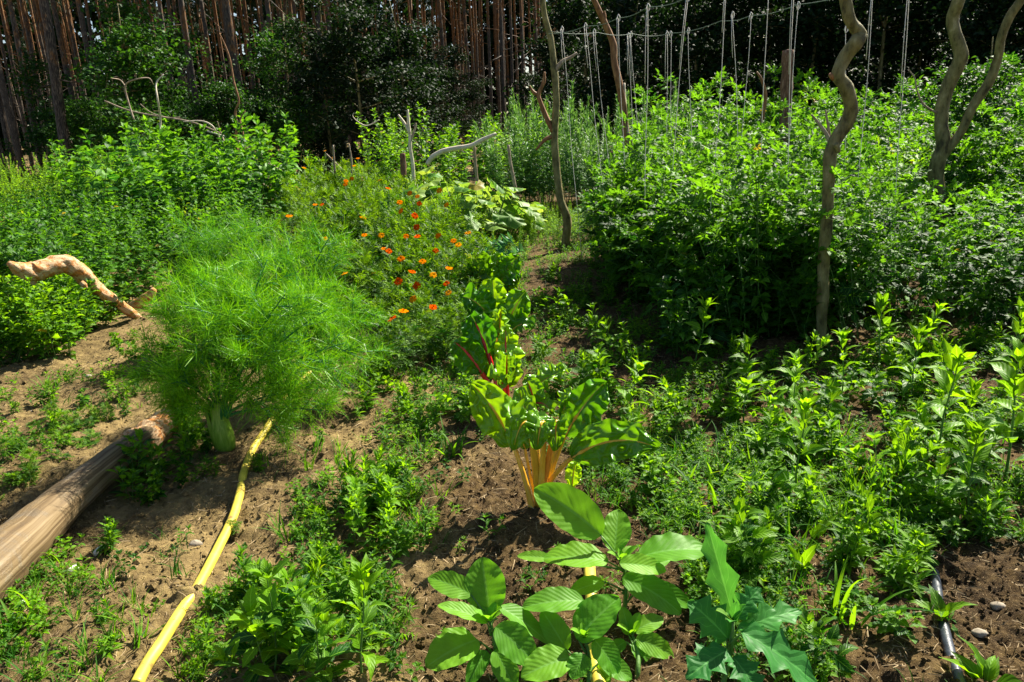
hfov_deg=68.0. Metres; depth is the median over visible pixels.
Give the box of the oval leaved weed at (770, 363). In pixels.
[758,349,780,377]
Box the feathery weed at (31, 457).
[13,445,46,477]
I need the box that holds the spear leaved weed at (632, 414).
[614,402,647,432]
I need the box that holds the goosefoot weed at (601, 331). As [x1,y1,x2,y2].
[593,317,628,365]
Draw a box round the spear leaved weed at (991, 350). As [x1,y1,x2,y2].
[980,339,1006,367]
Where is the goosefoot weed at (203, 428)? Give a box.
[184,410,207,437]
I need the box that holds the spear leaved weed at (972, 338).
[958,325,984,350]
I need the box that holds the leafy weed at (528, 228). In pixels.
[521,218,536,237]
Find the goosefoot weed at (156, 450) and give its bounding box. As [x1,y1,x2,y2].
[140,441,175,474]
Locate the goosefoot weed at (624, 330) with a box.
[614,321,634,354]
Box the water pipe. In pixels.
[930,568,966,681]
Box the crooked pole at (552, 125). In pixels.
[529,0,577,248]
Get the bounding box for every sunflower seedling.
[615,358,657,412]
[656,376,698,425]
[678,293,722,368]
[720,377,769,424]
[727,333,767,391]
[727,360,767,405]
[757,377,799,415]
[769,387,829,497]
[770,349,815,425]
[824,327,865,406]
[856,290,897,369]
[859,318,907,353]
[884,322,940,399]
[894,300,951,362]
[897,395,940,447]
[904,337,978,465]
[917,312,974,362]
[926,387,952,424]
[936,416,998,523]
[940,376,984,452]
[965,336,1023,481]
[972,423,1011,495]
[977,414,1007,452]
[998,296,1023,367]
[1004,320,1023,356]
[1010,465,1023,483]
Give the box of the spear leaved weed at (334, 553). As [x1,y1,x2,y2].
[314,539,350,594]
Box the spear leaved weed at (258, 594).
[244,581,283,623]
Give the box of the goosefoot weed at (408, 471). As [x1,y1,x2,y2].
[389,455,423,489]
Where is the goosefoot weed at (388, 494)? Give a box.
[369,474,401,528]
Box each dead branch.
[104,100,274,165]
[124,77,153,119]
[140,104,179,117]
[155,74,163,147]
[183,120,219,139]
[207,130,262,154]
[219,33,241,165]
[239,111,245,170]
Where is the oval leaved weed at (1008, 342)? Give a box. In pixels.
[1002,340,1023,356]
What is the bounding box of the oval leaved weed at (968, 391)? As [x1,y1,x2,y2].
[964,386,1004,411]
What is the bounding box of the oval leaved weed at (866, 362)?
[857,350,871,381]
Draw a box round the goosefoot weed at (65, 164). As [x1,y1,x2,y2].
[29,146,86,204]
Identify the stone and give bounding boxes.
[189,540,202,545]
[971,628,988,637]
[990,601,1005,610]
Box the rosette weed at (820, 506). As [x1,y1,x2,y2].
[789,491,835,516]
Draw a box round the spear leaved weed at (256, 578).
[228,560,271,602]
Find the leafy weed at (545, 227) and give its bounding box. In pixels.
[539,218,555,234]
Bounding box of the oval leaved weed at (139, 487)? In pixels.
[134,477,161,505]
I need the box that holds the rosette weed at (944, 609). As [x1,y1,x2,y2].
[906,584,975,635]
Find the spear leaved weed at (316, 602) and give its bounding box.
[287,593,330,628]
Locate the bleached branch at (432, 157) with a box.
[426,132,496,164]
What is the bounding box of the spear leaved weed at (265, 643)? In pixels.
[250,623,270,649]
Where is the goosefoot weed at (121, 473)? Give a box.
[107,466,146,501]
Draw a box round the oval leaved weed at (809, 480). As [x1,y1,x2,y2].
[793,474,826,526]
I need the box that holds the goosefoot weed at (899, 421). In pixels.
[885,417,911,449]
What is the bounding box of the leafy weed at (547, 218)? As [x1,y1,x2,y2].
[542,201,559,228]
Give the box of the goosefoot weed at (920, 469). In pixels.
[897,450,927,480]
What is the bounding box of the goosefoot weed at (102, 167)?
[90,149,116,194]
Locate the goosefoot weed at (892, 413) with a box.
[874,402,901,443]
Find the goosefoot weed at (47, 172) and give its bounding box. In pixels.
[33,158,66,183]
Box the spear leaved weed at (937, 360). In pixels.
[924,349,958,382]
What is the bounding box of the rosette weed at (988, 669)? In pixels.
[940,635,1021,681]
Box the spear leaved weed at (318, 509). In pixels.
[305,503,338,525]
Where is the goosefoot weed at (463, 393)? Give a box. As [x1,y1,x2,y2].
[456,387,470,408]
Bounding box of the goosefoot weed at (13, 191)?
[0,168,47,208]
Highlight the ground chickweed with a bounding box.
[0,215,1023,681]
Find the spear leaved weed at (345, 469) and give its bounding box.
[329,445,361,508]
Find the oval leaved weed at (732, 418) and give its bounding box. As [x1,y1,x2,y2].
[718,407,750,432]
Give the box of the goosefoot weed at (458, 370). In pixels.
[449,343,471,378]
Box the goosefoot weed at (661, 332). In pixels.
[655,309,677,342]
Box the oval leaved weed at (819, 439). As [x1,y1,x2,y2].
[808,423,828,442]
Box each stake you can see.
[400,153,405,176]
[473,146,477,181]
[507,145,516,187]
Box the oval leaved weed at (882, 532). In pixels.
[842,507,892,556]
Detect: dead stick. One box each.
[332,145,335,173]
[348,144,352,173]
[751,71,766,154]
[811,114,829,141]
[825,110,830,135]
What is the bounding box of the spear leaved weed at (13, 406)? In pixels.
[7,400,21,414]
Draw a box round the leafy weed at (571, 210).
[568,203,588,223]
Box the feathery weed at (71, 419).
[64,411,81,425]
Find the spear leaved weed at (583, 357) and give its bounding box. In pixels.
[576,349,603,377]
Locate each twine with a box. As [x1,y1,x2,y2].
[560,26,581,257]
[583,23,603,190]
[593,28,611,185]
[616,14,625,206]
[627,32,632,141]
[629,31,638,143]
[645,3,649,236]
[665,0,689,234]
[665,31,668,86]
[687,27,691,143]
[707,0,725,254]
[731,11,738,159]
[740,12,752,158]
[756,0,768,286]
[786,0,793,207]
[787,1,800,162]
[844,26,847,177]
[855,0,872,208]
[890,0,908,284]
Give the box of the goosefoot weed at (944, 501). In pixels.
[922,489,952,519]
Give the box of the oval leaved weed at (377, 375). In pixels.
[369,371,384,394]
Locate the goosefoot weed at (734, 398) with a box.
[721,381,746,414]
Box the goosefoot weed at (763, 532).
[714,496,784,586]
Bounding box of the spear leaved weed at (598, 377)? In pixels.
[593,373,622,400]
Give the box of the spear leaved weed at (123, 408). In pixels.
[117,391,131,416]
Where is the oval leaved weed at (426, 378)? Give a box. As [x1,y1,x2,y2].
[419,367,432,388]
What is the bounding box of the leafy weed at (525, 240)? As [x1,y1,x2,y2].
[495,231,534,259]
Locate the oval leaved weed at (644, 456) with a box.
[632,450,656,470]
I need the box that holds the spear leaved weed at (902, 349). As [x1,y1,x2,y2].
[893,337,921,361]
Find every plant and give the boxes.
[107,226,385,467]
[143,192,287,344]
[201,208,406,402]
[252,173,316,221]
[256,186,294,228]
[258,209,305,243]
[260,215,329,275]
[276,195,314,240]
[278,167,321,230]
[284,164,324,212]
[287,203,352,271]
[291,203,345,255]
[292,195,328,233]
[293,260,346,297]
[294,188,327,216]
[301,150,350,206]
[304,235,369,302]
[307,180,342,222]
[308,179,362,252]
[311,157,350,207]
[312,162,336,198]
[312,203,353,235]
[319,176,379,248]
[321,233,388,308]
[321,270,370,328]
[322,184,362,220]
[331,183,388,248]
[331,215,399,275]
[335,156,375,201]
[335,165,377,204]
[335,233,405,300]
[336,232,364,278]
[339,161,385,184]
[340,164,380,185]
[341,171,378,191]
[342,310,426,379]
[343,179,400,247]
[349,276,425,339]
[352,247,423,299]
[354,178,389,201]
[355,204,393,243]
[356,187,423,248]
[356,248,422,318]
[357,200,433,258]
[364,173,403,202]
[367,255,427,313]
[367,306,440,366]
[368,270,425,332]
[375,212,442,263]
[377,207,438,270]
[379,181,483,227]
[379,233,443,279]
[380,172,409,188]
[380,201,457,262]
[381,234,437,291]
[382,183,420,208]
[384,195,439,249]
[385,166,416,189]
[385,177,504,236]
[385,191,446,237]
[387,293,461,350]
[389,224,465,271]
[389,259,448,306]
[390,281,441,340]
[391,170,419,193]
[393,164,497,215]
[401,302,464,365]
[402,168,433,189]
[402,239,461,301]
[403,248,468,303]
[403,267,462,315]
[405,233,476,289]
[409,176,544,240]
[410,170,438,187]
[410,290,467,351]
[411,281,477,337]
[413,272,479,324]
[416,196,459,218]
[418,177,463,196]
[421,187,473,245]
[422,202,488,265]
[423,171,454,185]
[424,242,485,301]
[425,557,547,681]
[433,180,546,242]
[442,230,500,280]
[450,310,570,416]
[459,277,535,341]
[462,251,522,292]
[468,379,660,507]
[471,232,524,255]
[475,191,545,237]
[518,482,703,614]
[521,586,631,681]
[571,162,700,276]
[573,172,622,249]
[579,173,627,264]
[583,180,658,295]
[584,104,672,210]
[589,118,691,251]
[589,152,690,285]
[593,148,698,276]
[595,153,704,273]
[596,185,674,303]
[600,184,728,299]
[602,160,740,319]
[606,146,693,206]
[607,129,685,174]
[608,110,674,184]
[610,146,665,165]
[613,606,673,678]
[618,123,679,164]
[629,68,704,145]
[629,129,765,316]
[635,116,721,175]
[639,166,772,252]
[642,159,749,199]
[646,135,739,157]
[658,163,805,296]
[666,115,801,344]
[673,88,720,130]
[673,137,714,216]
[675,66,736,132]
[678,125,740,144]
[680,111,741,170]
[680,130,762,197]
[680,196,845,314]
[681,71,743,148]
[684,129,739,151]
[685,122,729,149]
[689,146,854,215]
[689,168,807,252]
[691,155,753,210]
[705,189,799,319]
[709,93,778,131]
[710,98,774,149]
[714,130,784,158]
[716,138,858,171]
[721,150,879,331]
[722,63,817,137]
[728,98,771,146]
[729,177,885,319]
[731,89,801,156]
[735,105,782,163]
[738,163,894,326]
[740,123,857,166]
[742,160,919,343]
[744,167,874,306]
[747,157,897,248]
[753,96,828,175]
[765,93,855,145]
[765,100,839,156]
[772,133,892,207]
[774,124,867,176]
[774,130,833,173]
[776,86,874,134]
[784,192,918,318]
[785,127,879,209]
[785,199,913,314]
[791,77,884,146]
[791,100,838,148]
[795,107,889,174]
[801,126,861,170]
[801,178,857,304]
[802,81,878,132]
[810,119,888,154]
[812,90,897,136]
[812,169,907,211]
[841,117,928,209]
[841,204,930,308]
[842,151,929,267]
[845,183,983,335]
[854,85,925,163]
[854,212,908,294]
[855,74,937,130]
[856,72,932,173]
[856,133,960,211]
[856,143,902,184]
[857,75,924,132]
[858,166,959,272]
[868,109,932,171]
[872,124,932,163]
[875,151,944,235]
[876,119,927,143]
[878,130,947,208]
[880,188,999,317]
[881,85,961,130]
[898,81,986,163]
[904,163,979,244]
[909,51,1023,135]
[910,178,1015,307]
[917,112,999,204]
[918,114,1008,166]
[920,98,961,158]
[921,185,1023,290]
[927,92,1023,258]
[928,214,1023,335]
[935,174,1023,300]
[945,99,1023,229]
[946,158,1023,269]
[969,186,1023,313]
[978,153,1023,226]
[987,85,1023,138]
[988,71,1023,113]
[989,201,1023,322]
[996,128,1022,170]
[1004,121,1023,139]
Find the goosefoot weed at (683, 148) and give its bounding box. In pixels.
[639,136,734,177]
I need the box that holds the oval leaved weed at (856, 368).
[829,360,865,388]
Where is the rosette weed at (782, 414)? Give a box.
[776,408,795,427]
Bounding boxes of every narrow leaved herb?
[473,119,563,198]
[474,98,548,199]
[489,93,546,198]
[489,96,551,199]
[498,125,568,202]
[501,95,540,196]
[507,96,552,202]
[511,79,599,215]
[511,88,561,199]
[511,114,553,206]
[538,98,596,200]
[544,100,582,203]
[558,95,621,206]
[560,111,600,193]
[563,111,609,209]
[564,106,610,203]
[573,110,611,185]
[578,98,677,190]
[585,91,643,161]
[597,87,660,166]
[600,107,618,179]
[623,90,663,154]
[626,80,695,150]
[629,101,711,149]
[641,90,679,132]
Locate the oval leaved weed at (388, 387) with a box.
[381,375,401,391]
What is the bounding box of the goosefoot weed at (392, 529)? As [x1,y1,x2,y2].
[374,515,416,559]
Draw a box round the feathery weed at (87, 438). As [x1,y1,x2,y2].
[73,428,102,448]
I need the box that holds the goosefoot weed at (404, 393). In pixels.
[396,383,413,411]
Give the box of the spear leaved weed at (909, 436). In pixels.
[882,424,929,468]
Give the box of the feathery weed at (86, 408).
[77,404,96,420]
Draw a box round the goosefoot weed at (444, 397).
[424,390,462,416]
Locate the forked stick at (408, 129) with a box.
[398,110,416,185]
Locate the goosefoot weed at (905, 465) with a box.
[874,439,944,507]
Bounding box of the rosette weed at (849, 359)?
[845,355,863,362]
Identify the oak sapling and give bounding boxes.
[1,47,82,184]
[29,87,121,188]
[30,16,146,176]
[37,3,219,171]
[61,0,210,165]
[154,4,269,162]
[169,67,272,170]
[226,0,321,162]
[230,14,354,176]
[897,37,1023,181]
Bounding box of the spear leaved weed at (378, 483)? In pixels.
[362,470,399,519]
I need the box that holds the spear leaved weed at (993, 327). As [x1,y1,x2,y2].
[970,320,1013,346]
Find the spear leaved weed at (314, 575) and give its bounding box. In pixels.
[298,554,330,604]
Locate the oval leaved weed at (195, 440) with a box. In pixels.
[188,428,206,451]
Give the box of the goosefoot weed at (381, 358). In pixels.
[371,343,396,372]
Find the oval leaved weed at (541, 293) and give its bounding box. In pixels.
[532,286,549,306]
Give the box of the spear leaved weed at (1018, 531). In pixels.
[1006,518,1023,540]
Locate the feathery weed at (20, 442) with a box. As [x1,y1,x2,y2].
[7,435,31,451]
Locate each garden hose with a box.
[130,370,308,681]
[584,566,604,681]
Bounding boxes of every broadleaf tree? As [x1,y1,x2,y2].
[260,0,381,178]
[264,74,343,172]
[288,0,457,174]
[304,80,376,163]
[327,0,435,166]
[343,0,466,171]
[356,69,418,157]
[383,48,473,161]
[404,19,481,164]
[434,51,498,154]
[499,29,602,155]
[502,0,683,161]
[505,52,574,147]
[535,0,663,156]
[540,0,691,155]
[548,0,720,131]
[611,0,779,127]
[625,2,727,122]
[655,0,795,128]
[669,14,755,114]
[671,0,912,138]
[676,0,818,134]
[713,0,896,137]
[747,48,824,80]
[750,0,941,117]
[773,1,904,121]
[778,0,983,134]
[854,0,1007,120]
[857,7,944,124]
[860,0,976,125]
[864,0,1023,110]
[894,0,1023,115]
[918,0,1023,111]
[935,1,1023,87]
[1006,12,1023,60]
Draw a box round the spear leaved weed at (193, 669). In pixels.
[179,653,213,681]
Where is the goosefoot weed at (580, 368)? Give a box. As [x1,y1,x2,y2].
[569,351,603,386]
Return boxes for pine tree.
[0,0,29,126]
[0,0,30,189]
[0,0,35,169]
[0,0,48,174]
[0,19,28,141]
[0,45,25,142]
[0,58,16,162]
[0,72,17,177]
[0,140,11,183]
[1,3,46,168]
[4,0,37,112]
[12,0,46,153]
[13,0,50,162]
[16,0,45,107]
[19,0,54,163]
[20,0,62,111]
[22,0,52,110]
[25,0,71,148]
[34,0,65,89]
[38,0,82,184]
[38,0,89,114]
[49,0,78,98]
[50,0,89,169]
[51,2,76,98]
[54,0,80,99]
[59,0,96,160]
[60,0,112,154]
[61,0,81,98]
[73,0,104,98]
[89,0,126,159]
[96,0,124,82]
[101,0,137,81]
[103,0,123,91]
[120,0,146,143]
[131,0,154,74]
[136,0,161,148]
[137,3,179,98]
[139,0,166,148]
[147,0,168,104]
[155,0,195,137]
[156,0,187,148]
[164,6,204,144]
[165,0,198,37]
[166,0,187,108]
[173,0,203,93]
[177,0,204,160]
[184,0,222,106]
[188,0,213,140]
[194,0,223,143]
[194,0,230,148]
[203,1,224,127]
[207,0,230,111]
[207,0,238,148]
[208,0,241,71]
[211,0,254,171]
[211,2,238,139]
[216,0,241,30]
[218,0,238,121]
[219,2,255,159]
[230,0,245,84]
[231,0,252,88]
[239,0,263,100]
[241,0,256,101]
[243,1,256,96]
[248,0,276,150]
[252,0,277,150]
[254,0,275,27]
[259,0,289,143]
[273,0,296,147]
[275,0,295,149]
[278,0,306,156]
[279,0,298,154]
[279,0,310,88]
[292,0,311,157]
[297,1,327,157]
[299,0,311,118]
[299,0,321,154]
[307,5,342,168]
[313,0,346,161]
[316,0,333,121]
[330,0,347,29]
[334,1,356,163]
[349,2,361,147]
[363,0,382,130]
[379,0,393,36]
[383,0,388,35]
[383,0,410,107]
[389,0,402,114]
[401,0,420,125]
[409,0,440,142]
[409,1,430,53]
[413,0,433,108]
[416,0,433,135]
[425,0,445,142]
[425,5,446,57]
[433,0,439,113]
[434,12,443,107]
[437,0,448,120]
[442,0,457,119]
[444,3,467,100]
[445,0,466,114]
[447,0,460,138]
[449,0,463,143]
[450,0,468,143]
[454,4,484,120]
[456,0,473,151]
[458,0,488,137]
[470,0,484,135]
[470,0,487,148]
[476,0,488,133]
[476,0,498,139]
[482,0,518,149]
[492,0,509,122]
[494,0,509,141]
[503,0,527,114]
[504,0,528,150]
[512,0,518,109]
[515,0,529,102]
[518,0,534,110]
[518,0,547,8]
[523,0,541,85]
[524,7,545,101]
[525,0,542,112]
[528,0,539,82]
[528,0,542,97]
[564,0,576,94]
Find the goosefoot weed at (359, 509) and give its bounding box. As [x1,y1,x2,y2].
[339,490,371,544]
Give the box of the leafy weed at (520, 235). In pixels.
[502,225,524,243]
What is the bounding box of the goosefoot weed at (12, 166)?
[0,154,25,201]
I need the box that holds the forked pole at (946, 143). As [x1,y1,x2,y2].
[908,0,1023,261]
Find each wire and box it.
[549,0,681,33]
[549,0,827,36]
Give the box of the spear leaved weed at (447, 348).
[440,335,454,358]
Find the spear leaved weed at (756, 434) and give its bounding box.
[737,407,790,462]
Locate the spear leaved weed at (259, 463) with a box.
[247,452,265,471]
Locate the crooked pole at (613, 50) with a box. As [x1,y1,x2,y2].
[591,0,632,144]
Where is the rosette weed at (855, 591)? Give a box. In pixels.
[821,577,869,605]
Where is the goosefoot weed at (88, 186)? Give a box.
[54,174,135,213]
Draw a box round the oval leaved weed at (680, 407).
[662,393,691,422]
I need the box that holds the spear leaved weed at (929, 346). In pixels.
[922,336,966,366]
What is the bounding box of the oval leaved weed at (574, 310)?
[566,303,580,325]
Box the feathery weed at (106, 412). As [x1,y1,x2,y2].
[86,402,117,422]
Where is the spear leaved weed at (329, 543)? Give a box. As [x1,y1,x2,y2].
[299,535,336,570]
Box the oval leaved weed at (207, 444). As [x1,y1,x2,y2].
[200,428,212,453]
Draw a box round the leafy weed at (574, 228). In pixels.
[571,220,580,237]
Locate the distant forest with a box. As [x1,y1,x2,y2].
[0,0,981,152]
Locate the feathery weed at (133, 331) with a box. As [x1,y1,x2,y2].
[127,328,139,340]
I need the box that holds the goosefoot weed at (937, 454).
[927,440,953,468]
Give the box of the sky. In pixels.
[2,0,851,125]
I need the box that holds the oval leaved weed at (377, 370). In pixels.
[369,361,385,380]
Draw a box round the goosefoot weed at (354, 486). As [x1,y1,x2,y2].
[337,475,367,528]
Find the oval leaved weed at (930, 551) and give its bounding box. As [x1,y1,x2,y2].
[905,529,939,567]
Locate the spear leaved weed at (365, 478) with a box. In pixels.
[343,467,378,510]
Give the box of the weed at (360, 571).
[323,553,395,681]
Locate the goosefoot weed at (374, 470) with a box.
[366,468,407,508]
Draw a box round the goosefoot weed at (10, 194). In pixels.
[0,168,33,218]
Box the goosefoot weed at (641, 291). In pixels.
[633,281,648,295]
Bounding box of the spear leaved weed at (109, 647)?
[92,630,123,659]
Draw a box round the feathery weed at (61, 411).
[46,407,76,427]
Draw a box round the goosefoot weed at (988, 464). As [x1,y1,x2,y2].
[966,447,1002,478]
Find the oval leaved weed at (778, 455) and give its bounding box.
[752,447,786,478]
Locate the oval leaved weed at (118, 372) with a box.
[110,363,126,379]
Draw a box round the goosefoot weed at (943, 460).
[904,453,968,520]
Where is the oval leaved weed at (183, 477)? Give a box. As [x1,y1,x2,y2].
[173,463,189,488]
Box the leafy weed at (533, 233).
[521,211,543,247]
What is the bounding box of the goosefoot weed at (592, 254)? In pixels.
[587,240,600,268]
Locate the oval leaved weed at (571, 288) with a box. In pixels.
[565,284,575,296]
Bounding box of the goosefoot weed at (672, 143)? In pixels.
[652,126,714,155]
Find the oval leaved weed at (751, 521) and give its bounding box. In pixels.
[718,505,757,529]
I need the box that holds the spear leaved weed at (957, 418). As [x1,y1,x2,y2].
[943,405,979,441]
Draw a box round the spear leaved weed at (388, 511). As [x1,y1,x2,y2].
[356,500,400,555]
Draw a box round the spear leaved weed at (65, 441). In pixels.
[52,431,76,447]
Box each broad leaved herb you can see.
[634,206,694,289]
[647,279,691,331]
[655,243,732,310]
[656,281,699,321]
[657,259,731,351]
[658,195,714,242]
[660,289,699,358]
[697,287,735,332]
[702,215,754,309]
[702,220,777,321]
[707,264,754,350]
[738,266,792,330]
[740,291,792,339]
[749,213,840,328]
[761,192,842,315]
[771,280,823,340]
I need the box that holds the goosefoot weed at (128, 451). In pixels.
[115,428,155,478]
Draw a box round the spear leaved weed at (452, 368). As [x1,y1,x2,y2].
[447,360,458,377]
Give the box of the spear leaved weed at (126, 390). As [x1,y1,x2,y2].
[113,380,131,396]
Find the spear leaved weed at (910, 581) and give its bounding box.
[872,544,938,605]
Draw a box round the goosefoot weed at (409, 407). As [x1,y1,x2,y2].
[401,400,426,424]
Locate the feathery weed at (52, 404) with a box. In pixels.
[37,399,59,418]
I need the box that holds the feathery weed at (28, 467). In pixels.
[9,461,40,486]
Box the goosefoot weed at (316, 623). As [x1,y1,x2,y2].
[282,599,358,681]
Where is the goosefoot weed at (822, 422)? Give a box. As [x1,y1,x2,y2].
[810,410,845,459]
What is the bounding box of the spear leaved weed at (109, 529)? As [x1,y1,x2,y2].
[92,516,122,558]
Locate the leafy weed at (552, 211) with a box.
[543,201,558,220]
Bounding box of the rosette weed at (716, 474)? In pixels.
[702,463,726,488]
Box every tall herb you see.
[43,139,103,206]
[46,138,92,200]
[48,147,83,192]
[65,128,120,239]
[66,150,126,205]
[82,143,149,205]
[101,137,157,201]
[102,122,182,215]
[102,148,130,205]
[111,132,161,234]
[113,136,153,193]
[119,137,161,184]
[120,132,187,233]
[129,146,201,245]
[132,115,168,193]
[146,124,182,179]
[147,158,186,223]
[151,125,212,203]
[155,127,205,208]
[155,130,213,202]
[168,140,225,229]
[177,124,205,193]
[181,140,251,230]
[191,150,242,227]
[195,123,239,197]
[201,140,250,210]
[205,130,249,181]
[212,115,266,209]
[217,137,263,217]
[236,109,290,195]
[236,139,299,222]
[250,111,298,224]
[252,141,276,187]
[260,124,301,225]
[282,150,317,200]
[355,108,394,188]
[355,119,385,189]
[375,123,413,187]
[376,134,417,187]
[384,112,435,182]
[384,118,411,172]
[397,101,432,183]
[417,122,462,174]
[426,136,471,195]
[432,124,470,181]
[432,126,476,194]
[434,123,475,185]
[470,110,502,190]
[473,123,509,209]
[476,126,501,186]
[491,123,543,192]
[502,115,530,174]
[510,129,542,203]
[535,109,562,202]
[677,175,737,217]
[728,146,755,180]
[735,122,749,150]
[842,135,924,207]
[881,145,915,185]
[997,172,1023,226]
[1006,134,1023,212]
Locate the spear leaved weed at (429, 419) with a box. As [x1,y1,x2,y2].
[407,404,443,436]
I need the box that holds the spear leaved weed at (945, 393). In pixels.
[934,381,961,415]
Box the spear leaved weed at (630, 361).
[616,346,649,383]
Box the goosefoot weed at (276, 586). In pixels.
[247,581,295,651]
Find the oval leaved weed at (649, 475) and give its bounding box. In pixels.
[636,451,680,496]
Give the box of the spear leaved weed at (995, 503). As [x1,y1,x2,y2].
[964,483,1017,547]
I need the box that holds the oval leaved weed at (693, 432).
[676,424,702,447]
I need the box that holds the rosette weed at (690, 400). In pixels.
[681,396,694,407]
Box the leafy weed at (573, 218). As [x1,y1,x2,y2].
[568,207,585,232]
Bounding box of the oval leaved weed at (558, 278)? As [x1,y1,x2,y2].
[554,267,561,283]
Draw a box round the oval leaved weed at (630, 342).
[626,339,655,365]
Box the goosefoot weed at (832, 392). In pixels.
[810,376,847,422]
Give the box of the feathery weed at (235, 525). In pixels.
[226,518,241,535]
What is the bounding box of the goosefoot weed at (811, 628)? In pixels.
[782,607,857,678]
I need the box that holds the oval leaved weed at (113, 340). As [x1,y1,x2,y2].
[110,332,122,343]
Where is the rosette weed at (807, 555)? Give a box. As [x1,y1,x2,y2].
[781,543,820,573]
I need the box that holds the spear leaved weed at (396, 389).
[389,380,411,409]
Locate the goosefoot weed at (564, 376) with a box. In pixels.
[543,363,578,393]
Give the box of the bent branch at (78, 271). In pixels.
[6,254,141,318]
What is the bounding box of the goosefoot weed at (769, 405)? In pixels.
[745,393,781,443]
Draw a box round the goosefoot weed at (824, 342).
[789,329,831,374]
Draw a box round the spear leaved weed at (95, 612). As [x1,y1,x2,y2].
[88,595,117,623]
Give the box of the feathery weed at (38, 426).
[24,419,45,436]
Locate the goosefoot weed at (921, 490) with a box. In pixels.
[909,475,929,498]
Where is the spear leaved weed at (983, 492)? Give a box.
[970,483,1020,523]
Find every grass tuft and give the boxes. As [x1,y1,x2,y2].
[0,576,64,622]
[0,579,40,633]
[0,647,76,681]
[24,568,41,582]
[28,568,51,591]
[39,554,76,577]
[41,550,77,570]
[44,642,92,678]
[50,568,84,594]
[50,615,104,657]
[53,634,108,678]
[61,658,127,681]
[64,597,84,621]
[79,569,130,597]
[86,561,122,587]
[87,594,130,624]
[90,611,122,639]
[97,615,128,644]
[112,611,164,648]
[118,578,141,606]
[130,590,161,616]
[163,655,199,679]
[172,624,199,656]
[183,596,205,609]
[188,612,213,632]
[258,501,305,546]
[293,447,319,470]
[310,428,333,454]
[329,435,351,457]
[335,448,361,471]
[397,427,427,449]
[398,469,420,496]
[402,500,430,531]
[408,417,432,437]
[428,477,471,499]
[435,416,478,460]
[662,459,717,488]
[669,432,694,457]
[669,453,733,509]
[671,420,712,445]
[679,503,722,522]
[694,497,761,550]
[706,441,742,481]
[707,467,770,502]
[708,421,749,456]
[724,467,803,492]
[727,493,811,548]
[731,442,759,471]
[740,455,775,479]
[773,405,798,435]
[774,430,825,473]
[774,510,828,553]
[779,472,825,515]
[791,462,820,497]
[797,408,846,427]
[801,482,842,514]
[806,556,940,629]
[809,522,875,578]
[814,416,867,443]
[814,490,861,534]
[822,427,879,459]
[822,517,888,556]
[823,451,887,475]
[830,443,891,468]
[832,469,865,510]
[836,500,897,523]
[874,514,932,550]
[880,421,945,469]
[884,452,943,508]
[888,484,914,521]
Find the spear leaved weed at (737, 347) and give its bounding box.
[722,334,747,368]
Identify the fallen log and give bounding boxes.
[0,408,177,604]
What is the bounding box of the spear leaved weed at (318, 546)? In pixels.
[290,539,330,600]
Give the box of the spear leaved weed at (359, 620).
[340,613,373,649]
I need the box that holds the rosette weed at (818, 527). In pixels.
[792,514,837,555]
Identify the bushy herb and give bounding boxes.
[0,189,53,239]
[0,199,70,241]
[0,200,25,256]
[0,201,71,286]
[0,205,46,282]
[0,210,64,263]
[0,232,6,273]
[0,275,55,354]
[0,281,108,359]
[0,295,37,366]
[0,296,39,343]
[1,211,52,278]
[2,186,68,231]
[4,276,53,303]
[5,273,78,325]
[9,209,50,249]
[9,278,77,325]
[17,185,78,254]
[19,187,77,210]
[31,204,118,273]
[33,228,75,254]
[34,234,118,315]
[36,287,99,343]
[37,265,113,325]
[40,259,97,315]
[41,192,101,260]
[43,266,131,331]
[44,197,92,226]
[57,189,112,251]
[60,213,124,269]
[63,185,117,213]
[73,196,154,261]
[74,195,133,256]
[75,185,132,237]
[87,237,168,311]
[96,220,155,278]
[99,189,130,236]
[102,196,186,287]
[115,190,178,230]
[115,198,162,257]
[145,182,192,238]
[151,218,206,284]
[157,190,210,246]
[159,176,243,248]
[160,217,224,274]
[161,206,258,282]
[173,191,243,256]
[181,172,222,220]
[213,211,282,266]
[218,188,300,248]
[232,207,280,255]
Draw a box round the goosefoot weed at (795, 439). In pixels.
[764,413,834,463]
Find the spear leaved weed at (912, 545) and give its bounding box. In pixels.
[873,524,938,576]
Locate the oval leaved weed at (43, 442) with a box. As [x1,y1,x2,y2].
[40,440,53,451]
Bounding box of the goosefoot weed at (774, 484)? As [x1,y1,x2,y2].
[729,468,810,521]
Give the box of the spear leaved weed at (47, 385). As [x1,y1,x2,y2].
[35,378,62,405]
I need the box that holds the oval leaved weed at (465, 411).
[453,395,471,422]
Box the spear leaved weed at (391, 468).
[383,457,401,482]
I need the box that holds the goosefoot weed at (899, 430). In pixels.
[885,423,926,482]
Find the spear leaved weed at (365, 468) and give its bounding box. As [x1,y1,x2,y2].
[352,441,386,483]
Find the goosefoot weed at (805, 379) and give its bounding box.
[788,376,817,401]
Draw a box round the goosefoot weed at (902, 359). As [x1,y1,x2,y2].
[887,351,927,385]
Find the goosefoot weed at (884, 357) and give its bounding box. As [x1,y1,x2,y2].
[876,336,910,384]
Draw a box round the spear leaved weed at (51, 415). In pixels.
[44,409,62,437]
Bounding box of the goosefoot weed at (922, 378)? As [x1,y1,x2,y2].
[898,362,936,399]
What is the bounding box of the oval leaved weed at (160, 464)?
[137,457,173,488]

